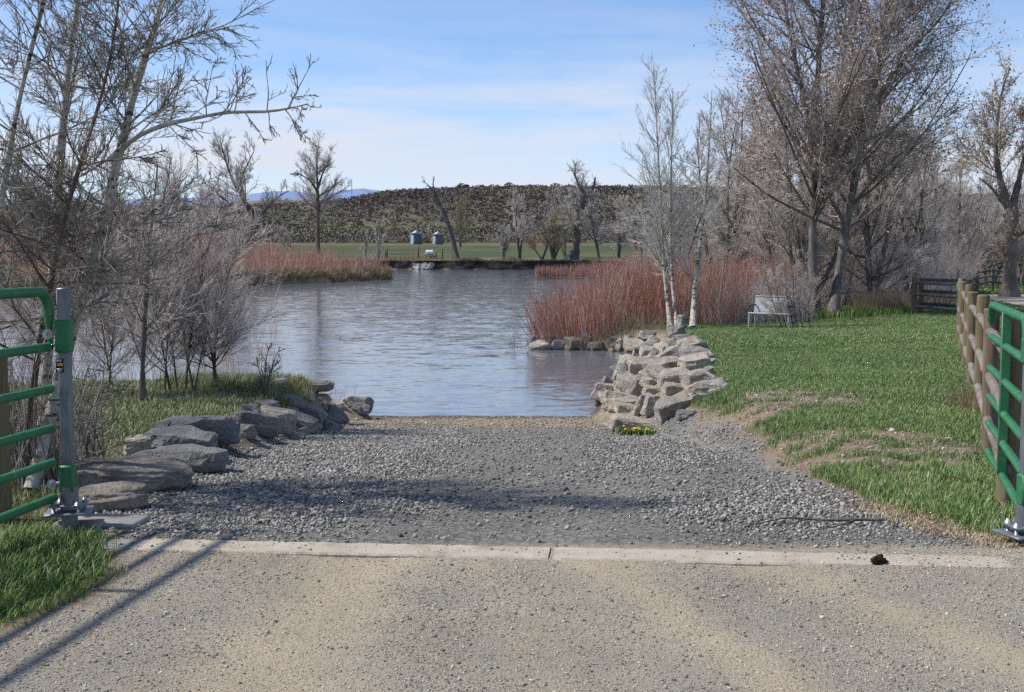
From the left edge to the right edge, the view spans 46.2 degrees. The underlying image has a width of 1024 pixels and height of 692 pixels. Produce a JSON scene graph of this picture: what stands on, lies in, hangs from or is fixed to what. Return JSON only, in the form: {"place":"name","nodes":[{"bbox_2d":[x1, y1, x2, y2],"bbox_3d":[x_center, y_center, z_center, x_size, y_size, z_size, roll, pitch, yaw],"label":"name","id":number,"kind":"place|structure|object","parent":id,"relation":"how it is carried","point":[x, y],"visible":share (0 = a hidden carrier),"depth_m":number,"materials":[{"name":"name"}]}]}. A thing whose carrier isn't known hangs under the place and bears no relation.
{"place":"outdoors","nodes":[
{"label":"outdoors","id":0,"kind":"place"},
{"bbox_2d":[0,377,327,532],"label":"grass","id":1,"kind":"structure","parent":0,"point":[151,384],"depth_m":14.30,"materials":[{"name":"plant"}]},
{"bbox_2d":[8,369,328,406],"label":"grass","id":2,"kind":"structure","parent":0,"point":[236,381],"depth_m":17.19,"materials":[{"name":"plant"}]},
{"bbox_2d":[1,263,393,288],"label":"land","id":3,"kind":"structure","parent":0,"point":[323,279],"depth_m":123.30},
{"bbox_2d":[0,216,389,285],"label":"red willow thicket","id":4,"kind":"object","parent":3,"relation":"on","point":[277,256],"visible":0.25,"depth_m":136.10,"materials":[{"name":"plant"}]},
{"bbox_2d":[0,263,394,288],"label":"dry reeds","id":5,"kind":"object","parent":3,"relation":"on","point":[371,271],"visible":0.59,"depth_m":125.35,"materials":[{"name":"plant"}]},
{"bbox_2d":[189,127,291,264],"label":"bare tree","id":6,"kind":"object","parent":3,"relation":"on","point":[240,182],"visible":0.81,"depth_m":166.43,"materials":[{"name":"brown plant"}]},
{"bbox_2d":[288,129,352,260],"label":"bare tree","id":7,"kind":"object","parent":3,"relation":"on","point":[319,200],"visible":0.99,"depth_m":188.57,"materials":[{"name":"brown plant"}]},
{"bbox_2d":[7,188,389,205],"bbox_3d":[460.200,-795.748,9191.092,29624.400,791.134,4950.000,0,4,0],"label":"mountains","id":8,"kind":"structure","parent":0,"point":[290,194],"depth_m":8851.38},
{"bbox_2d":[0,270,638,415],"bbox_3d":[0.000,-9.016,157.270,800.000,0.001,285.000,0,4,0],"label":"river water","id":9,"kind":"structure","parent":0,"point":[414,343],"depth_m":38.94,"materials":[{"name":"liquid"}]},
{"bbox_2d":[3,243,736,260],"bbox_3d":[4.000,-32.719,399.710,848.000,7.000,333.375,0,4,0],"label":"field","id":10,"kind":"structure","parent":0,"point":[489,251],"depth_m":351.47,"materials":[{"name":"plant"}]},
{"bbox_2d":[422,176,459,258],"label":"dead tree","id":11,"kind":"object","parent":10,"relation":"on","point":[439,204],"visible":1,"depth_m":235.47,"materials":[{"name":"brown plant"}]},
{"bbox_2d":[446,189,470,246],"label":"bare tree","id":12,"kind":"object","parent":10,"relation":"on","point":[459,223],"visible":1,"depth_m":418.06,"materials":[{"name":"grey plant"}]},
{"bbox_2d":[504,188,535,258],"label":"bare tree","id":13,"kind":"object","parent":10,"relation":"on","point":[521,232],"visible":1,"depth_m":235.61,"materials":[{"name":"grey plant"}]},
{"bbox_2d":[538,207,575,259],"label":"bare tree","id":14,"kind":"object","parent":10,"relation":"on","point":[553,240],"visible":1,"depth_m":236.50,"materials":[{"name":"brown plant"}]},
{"bbox_2d":[539,183,587,257],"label":"bare tree","id":15,"kind":"object","parent":10,"relation":"on","point":[551,209],"visible":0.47,"depth_m":260.09,"materials":[{"name":"grey plant"}]},
{"bbox_2d":[556,158,610,259],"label":"bare tree","id":16,"kind":"object","parent":10,"relation":"on","point":[579,213],"visible":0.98,"depth_m":238.14,"materials":[{"name":"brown plant"}]},
{"bbox_2d":[576,181,607,258],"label":"bare tree","id":17,"kind":"object","parent":10,"relation":"on","point":[591,223],"visible":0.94,"depth_m":239.84,"materials":[{"name":"grey plant"}]},
{"bbox_2d":[603,195,634,257],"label":"bare tree","id":18,"kind":"object","parent":10,"relation":"on","point":[621,238],"visible":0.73,"depth_m":241.94,"materials":[{"name":"grey plant"}]},
{"bbox_2d":[611,195,648,256],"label":"bare tree","id":19,"kind":"object","parent":10,"relation":"on","point":[633,230],"visible":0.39,"depth_m":253.41,"materials":[{"name":"grey plant"}]},
{"bbox_2d":[0,544,1023,691],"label":"road","id":20,"kind":"structure","parent":0,"point":[724,667],"depth_m":5.41,"materials":[{"name":"concrete"}]},
{"bbox_2d":[137,538,549,558],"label":"concrete kerb","id":21,"kind":"structure","parent":20,"relation":"on","point":[332,549],"depth_m":6.82,"materials":[{"name":"concrete"}]},
{"bbox_2d":[553,547,1015,567],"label":"concrete kerb","id":22,"kind":"structure","parent":20,"relation":"on","point":[706,556],"depth_m":6.64,"materials":[{"name":"concrete"}]},
{"bbox_2d":[0,268,1023,634],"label":"ground","id":23,"kind":"structure","parent":0,"point":[772,456],"depth_m":11.21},
{"bbox_2d":[0,358,12,522],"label":"wooden post","id":24,"kind":"object","parent":23,"relation":"on","point":[6,488],"visible":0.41,"depth_m":7.78,"materials":[{"name":"brown wood"}]},
{"bbox_2d":[0,519,131,629],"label":"grass","id":25,"kind":"structure","parent":23,"relation":"on","point":[4,549],"depth_m":6.34,"materials":[{"name":"plant"}]},
{"bbox_2d":[44,288,93,529],"bbox_3d":[-2.755,0.454,7.426,0.270,1.625,0.250,-1,5,-14],"label":"gate post","id":26,"kind":"object","parent":23,"relation":"on","point":[68,507],"visible":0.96,"depth_m":7.40,"materials":[{"name":"metal"}]},
{"bbox_2d":[0,287,58,523],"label":"farm gate","id":27,"kind":"structure","parent":26,"relation":"attached to","point":[43,294],"depth_m":7.12,"materials":[{"name":"metal"}]},
{"bbox_2d":[0,313,140,488],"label":"sucker thicket","id":28,"kind":"object","parent":23,"relation":"on","point":[21,458],"visible":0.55,"depth_m":9.21,"materials":[{"name":"plant"}]},
{"bbox_2d":[0,0,144,369],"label":"cottonwood tree","id":29,"kind":"object","parent":23,"relation":"on","point":[26,68],"visible":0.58,"depth_m":8.98,"materials":[{"name":"plant"}]},
{"bbox_2d":[0,0,177,477],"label":"cottonwood tree","id":30,"kind":"object","parent":23,"relation":"on","point":[39,358],"visible":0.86,"depth_m":8.58,"materials":[{"name":"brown plant"}]},
{"bbox_2d":[0,0,188,478],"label":"cottonwood tree","id":31,"kind":"object","parent":23,"relation":"on","point":[63,103],"visible":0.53,"depth_m":9.39,"materials":[{"name":"plant"}]},
{"bbox_2d":[53,513,150,529],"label":"concrete slab","id":32,"kind":"structure","parent":23,"relation":"on","point":[115,520],"depth_m":7.57,"materials":[{"name":"concrete"}]},
{"bbox_2d":[73,364,137,459],"bbox_3d":[-3.514,0.658,10.040,0.651,1.026,1.024,-2,5,-26],"label":"bramble shrub","id":33,"kind":"object","parent":23,"relation":"on","point":[89,438],"visible":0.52,"depth_m":9.89,"materials":[{"name":"brown plant"}]},
{"bbox_2d":[54,200,164,388],"bbox_3d":[-5.312,-0.628,15.993,1.352,2.582,1.673,0,4,0],"label":"leafless shrub","id":34,"kind":"object","parent":23,"relation":"on","point":[110,331],"visible":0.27,"depth_m":15.92,"materials":[{"name":"grey plant"}]},
{"bbox_2d":[74,539,150,548],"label":"concrete kerb","id":35,"kind":"structure","parent":23,"relation":"on","point":[140,542],"depth_m":6.97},
{"bbox_2d":[79,481,148,512],"bbox_3d":[-2.795,1.055,8.294,0.559,0.205,0.401,-6,8,-11],"label":"boulder","id":36,"kind":"object","parent":23,"relation":"on","point":[122,495],"visible":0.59,"depth_m":8.17,"materials":[{"name":"stone"}]},
{"bbox_2d":[123,434,151,455],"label":"boulder","id":37,"kind":"object","parent":23,"relation":"on","point":[144,442],"visible":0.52,"depth_m":10.71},
{"bbox_2d":[0,231,294,387],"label":"leafless shrubs","id":38,"kind":"object","parent":23,"relation":"on","point":[232,360],"visible":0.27,"depth_m":19.07,"materials":[{"name":"plant"}]},
{"bbox_2d":[98,150,217,399],"bbox_3d":[-4.515,-0.891,15.154,2.123,3.164,1.432,4,6,40],"label":"leafless tree","id":39,"kind":"object","parent":23,"relation":"on","point":[142,392],"visible":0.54,"depth_m":15.15,"materials":[{"name":"grey plant"}]},
{"bbox_2d":[0,0,320,488],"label":"cottonwood tree","id":40,"kind":"object","parent":23,"relation":"on","point":[110,195],"visible":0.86,"depth_m":8.88,"materials":[{"name":"plant"}]},
{"bbox_2d":[107,195,218,391],"bbox_3d":[-4.698,-0.718,16.230,1.581,2.703,1.568,-4,6,-40],"label":"leafless shrub","id":41,"kind":"object","parent":23,"relation":"on","point":[175,331],"visible":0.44,"depth_m":16.19,"materials":[{"name":"grey plant"}]},
{"bbox_2d":[130,444,228,473],"bbox_3d":[-2.955,1.002,10.684,0.871,0.234,0.425,2,5,-9],"label":"boulder","id":42,"kind":"object","parent":23,"relation":"on","point":[201,459],"visible":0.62,"depth_m":10.57,"materials":[{"name":"stone"}]},
{"bbox_2d":[143,425,217,446],"bbox_3d":[-3.199,0.897,11.419,0.792,0.252,0.454,2,4,-7],"label":"boulder","id":43,"kind":"object","parent":23,"relation":"on","point":[172,435],"visible":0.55,"depth_m":11.33,"materials":[{"name":"stone"}]},
{"bbox_2d":[155,415,239,444],"bbox_3d":[-3.172,0.830,12.159,0.878,0.282,0.463,2,4,-3],"label":"boulder","id":44,"kind":"object","parent":23,"relation":"on","point":[226,429],"visible":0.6,"depth_m":12.00,"materials":[{"name":"stone"}]},
{"bbox_2d":[111,146,289,390],"bbox_3d":[-4.427,-1.092,16.457,2.897,3.430,1.865,2,5,29],"label":"leafless shrub","id":45,"kind":"object","parent":23,"relation":"on","point":[209,317],"visible":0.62,"depth_m":16.33,"materials":[{"name":"grey plant"}]},
{"bbox_2d":[149,179,262,384],"bbox_3d":[-4.426,-0.932,17.055,1.764,3.054,1.825,-3,5,-32],"label":"leafless shrub","id":46,"kind":"object","parent":23,"relation":"on","point":[213,358],"visible":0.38,"depth_m":17.00,"materials":[{"name":"grey plant"}]},
{"bbox_2d":[230,411,279,437],"bbox_3d":[-3.002,0.880,13.935,0.590,0.289,0.456,11,4,-29],"label":"boulder","id":47,"kind":"object","parent":23,"relation":"on","point":[266,424],"visible":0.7,"depth_m":13.78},
{"bbox_2d":[252,343,284,393],"bbox_3d":[-3.336,0.303,16.464,0.478,0.705,0.249,0,4,0],"label":"leafless shrub","id":48,"kind":"object","parent":23,"relation":"on","point":[270,371],"visible":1,"depth_m":16.45,"materials":[{"name":"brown plant"}]},
{"bbox_2d":[535,311,674,350],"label":"dry weeds","id":49,"kind":"object","parent":23,"relation":"on","point":[625,322],"visible":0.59,"depth_m":37.47,"materials":[{"name":"plant"}]},
{"bbox_2d":[609,55,704,326],"bbox_3d":[4.729,-5.027,38.701,3.254,8.867,2.977,0,4,0],"label":"birch tree","id":50,"kind":"object","parent":23,"relation":"on","point":[657,196],"visible":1,"depth_m":38.33,"materials":[{"name":"grey plant"}]},
{"bbox_2d":[514,238,808,349],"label":"red willow thicket","id":51,"kind":"object","parent":23,"relation":"on","point":[609,299],"visible":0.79,"depth_m":40.39,"materials":[{"name":"plant"}]},
{"bbox_2d":[597,162,741,272],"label":"silvery shrub","id":52,"kind":"object","parent":23,"relation":"on","point":[693,226],"visible":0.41,"depth_m":51.68,"materials":[{"name":"grey plant"}]},
{"bbox_2d":[642,81,707,324],"bbox_3d":[5.154,-4.564,38.971,2.258,7.907,2.475,-3,5,-35],"label":"birch tree","id":53,"kind":"object","parent":23,"relation":"on","point":[670,138],"visible":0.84,"depth_m":38.66,"materials":[{"name":"grey plant"}]},
{"bbox_2d":[647,90,740,326],"bbox_3d":[5.714,-4.346,37.885,2.896,7.628,1.983,0,4,0],"label":"birch tree","id":54,"kind":"object","parent":23,"relation":"on","point":[693,320],"visible":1,"depth_m":38.02,"materials":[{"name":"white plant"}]},
{"bbox_2d":[678,351,710,370],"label":"riprap rock","id":55,"kind":"object","parent":23,"relation":"on","point":[690,362],"visible":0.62,"depth_m":20.20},
{"bbox_2d":[630,252,808,320],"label":"red willow thicket","id":56,"kind":"object","parent":23,"relation":"on","point":[734,288],"visible":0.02,"depth_m":44.88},
{"bbox_2d":[672,112,783,270],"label":"bare tree","id":57,"kind":"object","parent":23,"relation":"on","point":[699,156],"visible":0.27,"depth_m":61.16,"materials":[{"name":"grey plant"}]},
{"bbox_2d":[681,79,810,272],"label":"bare tree","id":58,"kind":"object","parent":23,"relation":"on","point":[733,214],"visible":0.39,"depth_m":56.91,"materials":[{"name":"grey plant"}]},
{"bbox_2d":[699,91,804,266],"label":"bare tree","id":59,"kind":"object","parent":23,"relation":"on","point":[724,149],"visible":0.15,"depth_m":66.12,"materials":[{"name":"grey plant"}]},
{"bbox_2d":[689,265,831,322],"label":"dry weeds","id":60,"kind":"object","parent":23,"relation":"on","point":[762,317],"visible":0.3,"depth_m":41.97,"materials":[{"name":"plant"}]},
{"bbox_2d":[725,106,805,276],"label":"bare tree","id":61,"kind":"object","parent":23,"relation":"on","point":[764,240],"visible":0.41,"depth_m":54.68,"materials":[{"name":"grey plant"}]},
{"bbox_2d":[748,295,797,327],"bbox_3d":[7.905,-1.010,36.420,1.400,1.012,0.560,3,6,38],"label":"park bench","id":62,"kind":"object","parent":23,"relation":"on","point":[758,307],"visible":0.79,"depth_m":36.63,"materials":[{"name":"grey metal"}]},
{"bbox_2d":[752,257,820,327],"bbox_3d":[8.268,-1.622,36.169,2.073,2.260,1.419,1,4,8],"label":"leafless shrub","id":63,"kind":"object","parent":23,"relation":"on","point":[796,269],"visible":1,"depth_m":36.04,"materials":[{"name":"grey plant"}]},
{"bbox_2d":[693,0,945,311],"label":"cottonwood tree","id":64,"kind":"object","parent":23,"relation":"on","point":[839,115],"visible":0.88,"depth_m":42.65,"materials":[{"name":"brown plant"}]},
{"bbox_2d":[742,88,902,296],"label":"bare tree","id":65,"kind":"object","parent":23,"relation":"on","point":[801,236],"visible":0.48,"depth_m":49.32,"materials":[{"name":"grey plant"}]},
{"bbox_2d":[694,0,1021,314],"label":"cottonwood tree","id":66,"kind":"object","parent":23,"relation":"on","point":[845,225],"visible":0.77,"depth_m":43.58,"materials":[{"name":"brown plant"}]},
{"bbox_2d":[823,71,906,305],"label":"bare tree","id":67,"kind":"object","parent":23,"relation":"on","point":[861,268],"visible":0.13,"depth_m":51.79,"materials":[{"name":"grey plant"}]},
{"bbox_2d":[760,218,992,306],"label":"undergrowth","id":68,"kind":"object","parent":23,"relation":"on","point":[945,262],"visible":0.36,"depth_m":51.75,"materials":[{"name":"plant"}]},
{"bbox_2d":[847,287,911,311],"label":"dry reeds","id":69,"kind":"object","parent":23,"relation":"on","point":[903,298],"visible":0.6,"depth_m":45.71,"materials":[{"name":"plant"}]},
{"bbox_2d":[818,81,944,295],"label":"bare tree","id":70,"kind":"object","parent":23,"relation":"on","point":[876,217],"visible":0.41,"depth_m":48.88,"materials":[{"name":"grey plant"}]},
{"bbox_2d":[825,83,970,230],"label":"bare tree","id":71,"kind":"object","parent":23,"relation":"on","point":[949,170],"visible":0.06,"depth_m":72.64,"materials":[{"name":"grey plant"}]},
{"bbox_2d":[844,117,957,293],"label":"bare tree","id":72,"kind":"object","parent":23,"relation":"on","point":[914,225],"visible":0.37,"depth_m":51.53,"materials":[{"name":"grey plant"}]},
{"bbox_2d":[870,65,952,291],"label":"bare tree","id":73,"kind":"object","parent":23,"relation":"on","point":[929,207],"visible":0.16,"depth_m":57.63,"materials":[{"name":"grey plant"}]},
{"bbox_2d":[858,192,1023,283],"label":"undergrowth","id":74,"kind":"object","parent":23,"relation":"on","point":[996,268],"visible":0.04,"depth_m":97.78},
{"bbox_2d":[911,277,971,312],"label":"rail fence","id":75,"kind":"object","parent":23,"relation":"on","point":[921,293],"visible":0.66,"depth_m":43.13,"materials":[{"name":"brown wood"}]},
{"bbox_2d":[908,146,993,290],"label":"bare tree","id":76,"kind":"object","parent":23,"relation":"on","point":[953,215],"visible":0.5,"depth_m":57.48,"materials":[{"name":"grey plant"}]},
{"bbox_2d":[936,376,979,413],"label":"dry reeds","id":77,"kind":"object","parent":23,"relation":"on","point":[971,400],"visible":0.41,"depth_m":13.70,"materials":[{"name":"plant"}]},
{"bbox_2d":[942,161,987,272],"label":"bare tree","id":78,"kind":"object","parent":23,"relation":"on","point":[970,208],"visible":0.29,"depth_m":90.35,"materials":[{"name":"grey plant"}]},
{"bbox_2d":[929,149,1001,266],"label":"bare tree","id":79,"kind":"object","parent":23,"relation":"on","point":[963,229],"visible":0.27,"depth_m":88.67,"materials":[{"name":"grey plant"}]},
{"bbox_2d":[946,155,1016,279],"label":"bare tree","id":80,"kind":"object","parent":23,"relation":"on","point":[991,181],"visible":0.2,"depth_m":94.80,"materials":[{"name":"grey plant"}]},
{"bbox_2d":[941,42,1023,296],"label":"cottonwood tree","id":81,"kind":"object","parent":23,"relation":"on","point":[1009,250],"visible":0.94,"depth_m":65.43,"materials":[{"name":"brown plant"}]},
{"bbox_2d":[965,267,1002,291],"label":"rail fence","id":82,"kind":"object","parent":23,"relation":"on","point":[975,280],"visible":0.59,"depth_m":77.23,"materials":[{"name":"grey wood"}]},
{"bbox_2d":[956,278,1022,507],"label":"rail fence","id":83,"kind":"object","parent":23,"relation":"on","point":[978,347],"visible":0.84,"depth_m":10.73,"materials":[{"name":"brown wood"}]},
{"bbox_2d":[961,168,1023,283],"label":"bare tree","id":84,"kind":"object","parent":23,"relation":"on","point":[994,226],"visible":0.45,"depth_m":93.27,"materials":[{"name":"grey plant"}]},
{"bbox_2d":[991,338,1023,543],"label":"gate post","id":85,"kind":"object","parent":23,"relation":"on","point":[1014,530],"visible":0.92,"depth_m":6.94,"materials":[{"name":"metal"}]},
{"bbox_2d":[984,301,1023,505],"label":"farm gate","id":86,"kind":"structure","parent":85,"relation":"attached to","point":[1007,387],"depth_m":8.09,"materials":[{"name":"metal"}]},
{"bbox_2d":[0,0,1023,199],"label":"sky","id":87,"kind":"structure","parent":0,"point":[470,92],"materials":[{"name":"blue"}]},
{"bbox_2d":[3,189,1023,242],"bbox_3d":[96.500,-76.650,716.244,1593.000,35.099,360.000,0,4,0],"label":"hills","id":88,"kind":"structure","parent":0,"point":[419,217],"depth_m":626.98,"materials":[{"name":"plant"}]},
{"bbox_2d":[0,184,1023,242],"bbox_3d":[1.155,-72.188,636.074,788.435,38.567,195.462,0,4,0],"label":"hillside scrub vegetation","id":89,"kind":"object","parent":88,"relation":"on","point":[305,233],"visible":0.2,"depth_m":636.79,"materials":[{"name":"green plant"}]},
{"bbox_2d":[92,382,1014,549],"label":"gravel ramp path","id":90,"kind":"structure","parent":0,"point":[506,538],"depth_m":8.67,"materials":[{"name":"gravel"}]},
{"bbox_2d":[75,455,194,492],"bbox_3d":[-2.971,1.007,9.328,0.976,0.253,0.748,2,7,-14],"label":"boulder","id":91,"kind":"object","parent":90,"relation":"on","point":[161,474],"visible":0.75,"depth_m":9.12,"materials":[{"name":"stone"}]},
{"bbox_2d":[259,405,297,435],"bbox_3d":[-2.917,0.900,14.884,0.502,0.306,0.449,14,9,-18],"label":"boulder","id":92,"kind":"object","parent":90,"relation":"on","point":[288,418],"visible":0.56,"depth_m":14.77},
{"bbox_2d":[603,414,657,431],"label":"riprap rock","id":93,"kind":"object","parent":90,"relation":"on","point":[617,421],"visible":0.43,"depth_m":16.73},
{"bbox_2d":[627,356,659,374],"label":"riprap rock","id":94,"kind":"object","parent":90,"relation":"on","point":[636,364],"visible":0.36,"depth_m":22.96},
{"bbox_2d":[653,396,691,424],"bbox_3d":[2.248,0.845,16.677,0.568,0.367,0.458,-13,21,-10],"label":"riprap rock","id":95,"kind":"object","parent":90,"relation":"on","point":[665,408],"visible":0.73,"depth_m":16.50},
{"bbox_2d":[657,366,689,388],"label":"riprap rock","id":96,"kind":"object","parent":90,"relation":"on","point":[669,375],"visible":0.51,"depth_m":18.98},
{"bbox_2d":[679,368,715,395],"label":"riprap rock","id":97,"kind":"object","parent":90,"relation":"on","point":[688,379],"visible":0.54,"depth_m":17.18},
{"bbox_2d":[687,377,728,401],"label":"riprap rock","id":98,"kind":"object","parent":90,"relation":"on","point":[697,390],"visible":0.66,"depth_m":16.39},
{"bbox_2d":[744,515,884,529],"bbox_3d":[1.893,1.106,7.481,0.880,0.048,0.530,1,4,11],"label":"fallen branch","id":99,"kind":"object","parent":90,"relation":"on","point":[848,520],"visible":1,"depth_m":7.60,"materials":[{"name":"wood"}]},
{"bbox_2d":[834,501,1023,547],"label":"dead grass","id":100,"kind":"structure","parent":90,"relation":"on","point":[939,525],"depth_m":7.53,"materials":[{"name":"plant"}]},
{"bbox_2d":[546,277,613,277],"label":"shore","id":101,"kind":"structure","parent":0,"point":[573,277],"depth_m":153.18,"materials":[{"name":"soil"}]},
{"bbox_2d":[534,243,703,276],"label":"red willow thicket","id":102,"kind":"object","parent":101,"relation":"on","point":[546,272],"visible":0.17,"depth_m":151.17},
{"bbox_2d":[294,261,982,269],"bbox_3d":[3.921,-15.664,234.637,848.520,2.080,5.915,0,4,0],"label":"riverbank terrain","id":103,"kind":"structure","parent":0,"point":[476,265],"depth_m":235.70,"materials":[{"name":"soil"}]},
{"bbox_2d":[342,256,639,260],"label":"dry reeds","id":104,"kind":"object","parent":103,"relation":"on","point":[473,258],"visible":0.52,"depth_m":235.63,"materials":[{"name":"plant"}]},
{"bbox_2d":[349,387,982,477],"bbox_3d":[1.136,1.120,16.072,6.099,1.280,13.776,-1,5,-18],"label":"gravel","id":105,"kind":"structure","parent":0,"point":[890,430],"depth_m":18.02,"materials":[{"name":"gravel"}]},
{"bbox_2d":[736,304,942,320],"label":"grass","id":106,"kind":"structure","parent":0,"point":[849,311],"depth_m":43.56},
{"bbox_2d":[688,341,999,419],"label":"grass","id":107,"kind":"structure","parent":0,"point":[885,384],"depth_m":18.32,"materials":[{"name":"plant"}]},
{"bbox_2d":[673,305,1023,349],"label":"grass","id":108,"kind":"structure","parent":0,"point":[736,335],"depth_m":30.41,"materials":[{"name":"plant"}]},
{"bbox_2d":[688,383,1020,536],"bbox_3d":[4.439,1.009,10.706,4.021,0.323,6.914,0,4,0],"label":"grass","id":109,"kind":"structure","parent":0,"point":[902,421],"depth_m":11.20,"materials":[{"name":"plant"}]},
{"bbox_2d":[978,294,1023,305],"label":"path","id":110,"kind":"structure","parent":0,"point":[1016,300],"depth_m":60.64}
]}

